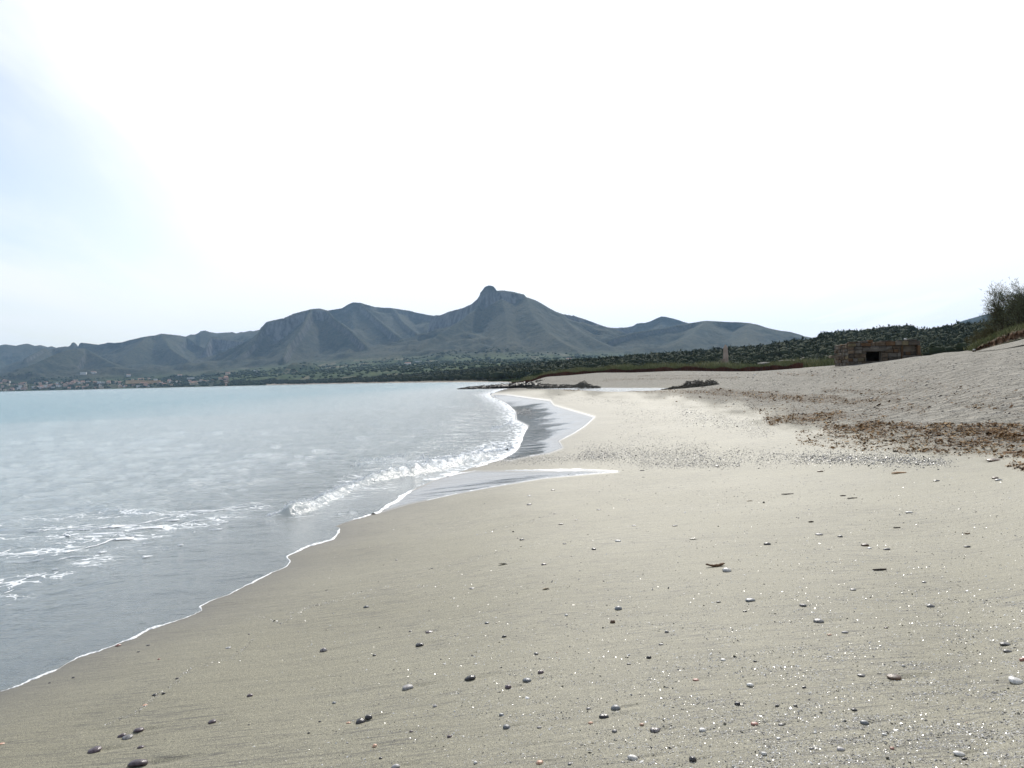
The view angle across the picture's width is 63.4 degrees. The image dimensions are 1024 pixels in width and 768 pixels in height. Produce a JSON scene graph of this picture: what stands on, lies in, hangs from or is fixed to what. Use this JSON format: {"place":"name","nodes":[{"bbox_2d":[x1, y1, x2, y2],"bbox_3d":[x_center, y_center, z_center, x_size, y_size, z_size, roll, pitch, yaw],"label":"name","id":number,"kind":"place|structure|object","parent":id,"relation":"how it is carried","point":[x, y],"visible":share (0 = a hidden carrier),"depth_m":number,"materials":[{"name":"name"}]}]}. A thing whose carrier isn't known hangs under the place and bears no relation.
{"place":"outdoors","nodes":[
{"label":"outdoors","id":0,"kind":"place"},
{"bbox_2d":[0,382,664,688],"bbox_3d":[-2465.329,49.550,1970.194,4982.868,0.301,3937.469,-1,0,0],"label":"sea","id":1,"kind":"structure","parent":0,"point":[90,459],"depth_m":20.88,"materials":[{"name":"liquid"}]},
{"bbox_2d":[1,505,254,592],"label":"floating foam","id":2,"kind":"object","parent":1,"relation":"on","point":[113,526],"visible":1,"depth_m":11.17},
{"bbox_2d":[3,395,617,690],"bbox_3d":[0.707,1.520,50.720,6.511,0.175,90.817,-1,0,1],"label":"foam line","id":3,"kind":"object","parent":1,"relation":"on","point":[399,498],"visible":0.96,"depth_m":13.43,"materials":[{"name":"white liquid"}]},
{"bbox_2d":[265,420,513,517],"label":"foam flecks","id":4,"kind":"object","parent":1,"relation":"on","point":[358,479],"visible":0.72,"depth_m":20.32,"materials":[{"name":"white liquid"}]},
{"bbox_2d":[0,285,991,391],"bbox_3d":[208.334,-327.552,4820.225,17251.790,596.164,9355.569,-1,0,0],"label":"hills","id":5,"kind":"structure","parent":0,"point":[490,317],"depth_m":4794.47,"materials":[{"name":"green plant"}]},
{"bbox_2d":[0,371,263,390],"bbox_3d":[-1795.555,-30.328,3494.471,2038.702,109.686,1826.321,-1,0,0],"label":"town trees","id":6,"kind":"object","parent":5,"relation":"on","point":[187,383],"visible":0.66,"depth_m":3478.17,"materials":[{"name":"green plant"}]},
{"bbox_2d":[126,380,143,383],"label":"hotel","id":7,"kind":"structure","parent":5,"relation":"on","point":[132,381],"depth_m":3450.95,"materials":[{"name":"tile"}]},
{"bbox_2d":[144,380,159,383],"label":"hotel","id":8,"kind":"structure","parent":5,"relation":"on","point":[152,382],"depth_m":3387.21,"materials":[{"name":"tile"}]},
{"bbox_2d":[159,347,620,381],"bbox_3d":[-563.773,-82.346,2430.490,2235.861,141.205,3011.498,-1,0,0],"label":"field bushes","id":9,"kind":"object","parent":5,"relation":"on","point":[434,366],"visible":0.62,"depth_m":2687.42,"materials":[{"name":"green plant"}]},
{"bbox_2d":[478,371,545,381],"bbox_3d":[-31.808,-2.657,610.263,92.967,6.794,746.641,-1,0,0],"label":"scrub","id":10,"kind":"object","parent":5,"relation":"on","point":[508,380],"visible":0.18,"depth_m":482.78,"materials":[{"name":"green plant"}]},
{"bbox_2d":[220,320,1023,384],"bbox_3d":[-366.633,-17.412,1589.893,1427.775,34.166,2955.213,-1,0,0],"label":"pine wood","id":11,"kind":"object","parent":5,"relation":"on","point":[944,338],"visible":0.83,"depth_m":450.57,"materials":[{"name":"green plant"}]},
{"bbox_2d":[816,331,826,338],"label":"pine tree","id":12,"kind":"object","parent":5,"relation":"on","point":[822,333],"visible":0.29,"depth_m":617.15,"materials":[{"name":"green plant"}]},
{"bbox_2d":[0,339,1023,767],"bbox_3d":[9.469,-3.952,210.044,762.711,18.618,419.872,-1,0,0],"label":"beach","id":13,"kind":"structure","parent":0,"point":[60,717],"depth_m":5.97,"materials":[{"name":"beige sand"}]},
{"bbox_2d":[87,746,101,753],"bbox_3d":[-2.126,1.864,4.220,0.068,0.022,0.055,-10,10,-31],"label":"pebble","id":14,"kind":"object","parent":13,"relation":"on","point":[95,749],"visible":1,"depth_m":4.21,"materials":[{"name":"stone"}]},
{"bbox_2d":[122,734,132,739],"bbox_3d":[-2.017,1.852,4.346,0.056,0.016,0.044,-6,10,-18],"label":"pebble","id":15,"kind":"object","parent":13,"relation":"on","point":[128,736],"visible":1,"depth_m":4.34,"materials":[{"name":"grey stone"}]},
{"bbox_2d":[127,759,147,766],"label":"pebble","id":16,"kind":"object","parent":13,"relation":"on","point":[137,762],"visible":1,"depth_m":3.98,"materials":[{"name":"stone"}]},
{"bbox_2d":[133,727,143,731],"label":"pebble","id":17,"kind":"object","parent":13,"relation":"on","point":[139,729],"visible":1,"depth_m":4.42,"materials":[{"name":"stone"}]},
{"bbox_2d":[355,718,364,723],"bbox_3d":[-0.768,1.708,4.197,0.047,0.025,0.048,-1,0,29],"label":"pebble","id":18,"kind":"object","parent":13,"relation":"on","point":[360,720],"visible":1,"depth_m":4.19,"materials":[{"name":"black stone"}]},
{"bbox_2d":[365,715,371,719],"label":"pebble","id":19,"kind":"object","parent":13,"relation":"on","point":[368,717],"visible":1,"depth_m":4.22,"materials":[{"name":"black stone"}]},
{"bbox_2d":[402,684,413,689],"bbox_3d":[-0.577,1.674,4.577,0.064,0.024,0.051,-6,3,-18],"label":"pebble","id":20,"kind":"object","parent":13,"relation":"on","point":[407,687],"visible":1,"depth_m":4.57,"materials":[{"name":"stone"}]},
{"bbox_2d":[464,675,475,680],"bbox_3d":[-0.231,1.617,4.560,0.062,0.028,0.050,-7,-1,-21],"label":"pebble","id":21,"kind":"object","parent":13,"relation":"on","point":[470,677],"visible":1,"depth_m":4.55,"materials":[{"name":"black stone"}]},
{"bbox_2d":[457,381,541,388],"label":"rock ledge","id":22,"kind":"object","parent":13,"relation":"on","point":[524,384],"visible":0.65,"depth_m":167.31,"materials":[{"name":"grey stone"}]},
{"bbox_2d":[522,678,531,681],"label":"pebble","id":23,"kind":"object","parent":13,"relation":"on","point":[526,680],"visible":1,"depth_m":4.40,"materials":[{"name":"stone"}]},
{"bbox_2d":[76,478,1023,767],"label":"shell grit","id":24,"kind":"object","parent":13,"relation":"on","point":[754,668],"visible":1,"depth_m":4.12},
{"bbox_2d":[527,383,590,388],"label":"weed bank","id":25,"kind":"structure","parent":13,"relation":"on","point":[542,386],"depth_m":151.98,"materials":[{"name":"brown plant"}]},
{"bbox_2d":[574,380,600,388],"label":"weed mound","id":26,"kind":"object","parent":13,"relation":"on","point":[582,384],"visible":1,"depth_m":138.28,"materials":[{"name":"brown plant"}]},
{"bbox_2d":[599,713,608,717],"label":"pebble","id":27,"kind":"object","parent":13,"relation":"on","point":[603,715],"visible":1,"depth_m":3.88,"materials":[{"name":"black stone"}]},
{"bbox_2d":[611,704,620,709],"bbox_3d":[0.496,1.546,3.961,0.048,0.025,0.043,0,8,5],"label":"pebble","id":28,"kind":"object","parent":13,"relation":"on","point":[615,707],"visible":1,"depth_m":3.95,"materials":[{"name":"stone"}]},
{"bbox_2d":[627,754,637,759],"bbox_3d":[0.507,1.565,3.475,0.048,0.016,0.031,6,10,26],"label":"shell","id":29,"kind":"object","parent":13,"relation":"on","point":[632,757],"visible":1,"depth_m":3.47},
{"bbox_2d":[275,516,1023,767],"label":"shell flakes","id":30,"kind":"object","parent":13,"relation":"on","point":[865,742],"visible":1,"depth_m":3.77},
{"bbox_2d":[650,727,659,732],"bbox_3d":[0.638,1.544,3.698,0.048,0.016,0.035,0,7,5],"label":"pebble","id":31,"kind":"object","parent":13,"relation":"on","point":[654,729],"visible":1,"depth_m":3.69,"materials":[{"name":"stone"}]},
{"bbox_2d":[512,362,803,382],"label":"rust scrub","id":32,"kind":"object","parent":13,"relation":"on","point":[753,368],"visible":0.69,"depth_m":172.93,"materials":[{"name":"brown plant"}]},
{"bbox_2d":[510,357,835,382],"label":"dune grass","id":33,"kind":"structure","parent":13,"relation":"on","point":[806,363],"depth_m":178.64,"materials":[{"name":"green plant"}]},
{"bbox_2d":[661,378,718,389],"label":"weed bank","id":34,"kind":"structure","parent":13,"relation":"on","point":[694,383],"depth_m":93.99,"materials":[{"name":"brown plant"}]},
{"bbox_2d":[689,756,696,761],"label":"pebble","id":35,"kind":"object","parent":13,"relation":"on","point":[692,759],"visible":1,"depth_m":3.40,"materials":[{"name":"black stone"}]},
{"bbox_2d":[706,563,724,566],"bbox_3d":[1.589,1.413,6.463,0.161,0.032,0.034,-1,0,-5],"label":"twig","id":36,"kind":"object","parent":13,"relation":"on","point":[716,565],"visible":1,"depth_m":6.46,"materials":[{"name":"wood"}]},
{"bbox_2d":[723,344,729,363],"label":"obelisk","id":37,"kind":"object","parent":13,"relation":"on","point":[725,352],"visible":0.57,"depth_m":198.12,"materials":[{"name":"beige stone"}]},
{"bbox_2d":[722,567,730,571],"bbox_3d":[1.633,1.414,6.298,0.068,0.036,0.074,6,0,26],"label":"shell","id":38,"kind":"object","parent":13,"relation":"on","point":[725,569],"visible":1,"depth_m":6.27},
{"bbox_2d":[745,598,755,601],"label":"pebble","id":39,"kind":"object","parent":13,"relation":"on","point":[749,599],"visible":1,"depth_m":5.42,"materials":[{"name":"stone"}]},
{"bbox_2d":[565,370,1023,471],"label":"sea grass litter","id":40,"kind":"object","parent":13,"relation":"on","point":[1003,433],"visible":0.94,"depth_m":16.66,"materials":[{"name":"brown plant"}]},
{"bbox_2d":[813,618,823,622],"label":"pebble","id":41,"kind":"object","parent":13,"relation":"on","point":[817,620],"visible":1,"depth_m":4.88,"materials":[{"name":"grey stone"}]},
{"bbox_2d":[697,351,1023,451],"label":"sand crumbs","id":42,"kind":"object","parent":13,"relation":"on","point":[926,385],"visible":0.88,"depth_m":24.96,"materials":[{"name":"beige sand"}]},
{"bbox_2d":[860,720,868,724],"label":"pebble","id":43,"kind":"object","parent":13,"relation":"on","point":[864,722],"visible":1,"depth_m":3.53,"materials":[{"name":"stone"}]},
{"bbox_2d":[829,339,922,365],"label":"bunker","id":44,"kind":"object","parent":13,"relation":"on","point":[858,352],"visible":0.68,"depth_m":64.63,"materials":[{"name":"stone"}]},
{"bbox_2d":[887,674,901,679],"bbox_3d":[1.838,1.408,3.986,0.067,0.019,0.063,0,7,5],"label":"pebble","id":45,"kind":"object","parent":13,"relation":"on","point":[893,676],"visible":1,"depth_m":3.97,"materials":[{"name":"brown stone"}]},
{"bbox_2d":[953,751,965,755],"bbox_3d":[1.740,1.437,3.221,0.045,0.016,0.030,4,2,21],"label":"shell","id":46,"kind":"object","parent":13,"relation":"on","point":[958,753],"visible":1,"depth_m":3.21},
{"bbox_2d":[986,458,999,461],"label":"pebble","id":47,"kind":"object","parent":13,"relation":"on","point":[992,459],"visible":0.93,"depth_m":11.79,"materials":[{"name":"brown stone"}]},
{"bbox_2d":[972,329,1023,351],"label":"eroded bank","id":48,"kind":"structure","parent":13,"relation":"on","point":[1012,336],"depth_m":36.46,"materials":[{"name":"brown soil"}]},
{"bbox_2d":[970,326,998,338],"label":"thicket","id":49,"kind":"object","parent":48,"relation":"on","point":[984,332],"visible":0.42,"depth_m":41.45,"materials":[{"name":"green plant"}]},
{"bbox_2d":[963,322,1023,351],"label":"bank grass","id":50,"kind":"structure","parent":48,"relation":"on","point":[991,337],"depth_m":37.40,"materials":[{"name":"green plant"}]},
{"bbox_2d":[971,276,1016,331],"bbox_3d":[23.726,-3.699,39.772,3.212,2.925,2.722,-1,0,0],"label":"tamarisk tree","id":51,"kind":"object","parent":48,"relation":"on","point":[995,319],"visible":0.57,"depth_m":39.59,"materials":[{"name":"green plant"}]},
{"bbox_2d":[986,323,1013,335],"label":"thicket","id":52,"kind":"object","parent":48,"relation":"on","point":[991,331],"visible":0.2,"depth_m":40.59,"materials":[{"name":"green plant"}]},
{"bbox_2d":[978,278,1023,333],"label":"tamarisk tree","id":53,"kind":"object","parent":48,"relation":"on","point":[1015,306],"visible":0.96,"depth_m":38.21,"materials":[{"name":"green plant"}]},
{"bbox_2d":[999,642,1010,645],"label":"pebble","id":54,"kind":"object","parent":13,"relation":"on","point":[1004,643],"visible":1,"depth_m":4.29,"materials":[{"name":"grey stone"}]},
{"bbox_2d":[1008,676,1023,683],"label":"shell","id":55,"kind":"object","parent":13,"relation":"on","point":[1013,680],"visible":1,"depth_m":3.79},
{"bbox_2d":[0,0,1023,347],"label":"sky","id":56,"kind":"structure","parent":0,"point":[808,168],"materials":[{"name":"white"}]},
{"bbox_2d":[479,394,1023,541],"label":"gravel","id":57,"kind":"structure","parent":0,"point":[834,458],"depth_m":15.93,"materials":[{"name":"grey gravel"}]}
]}

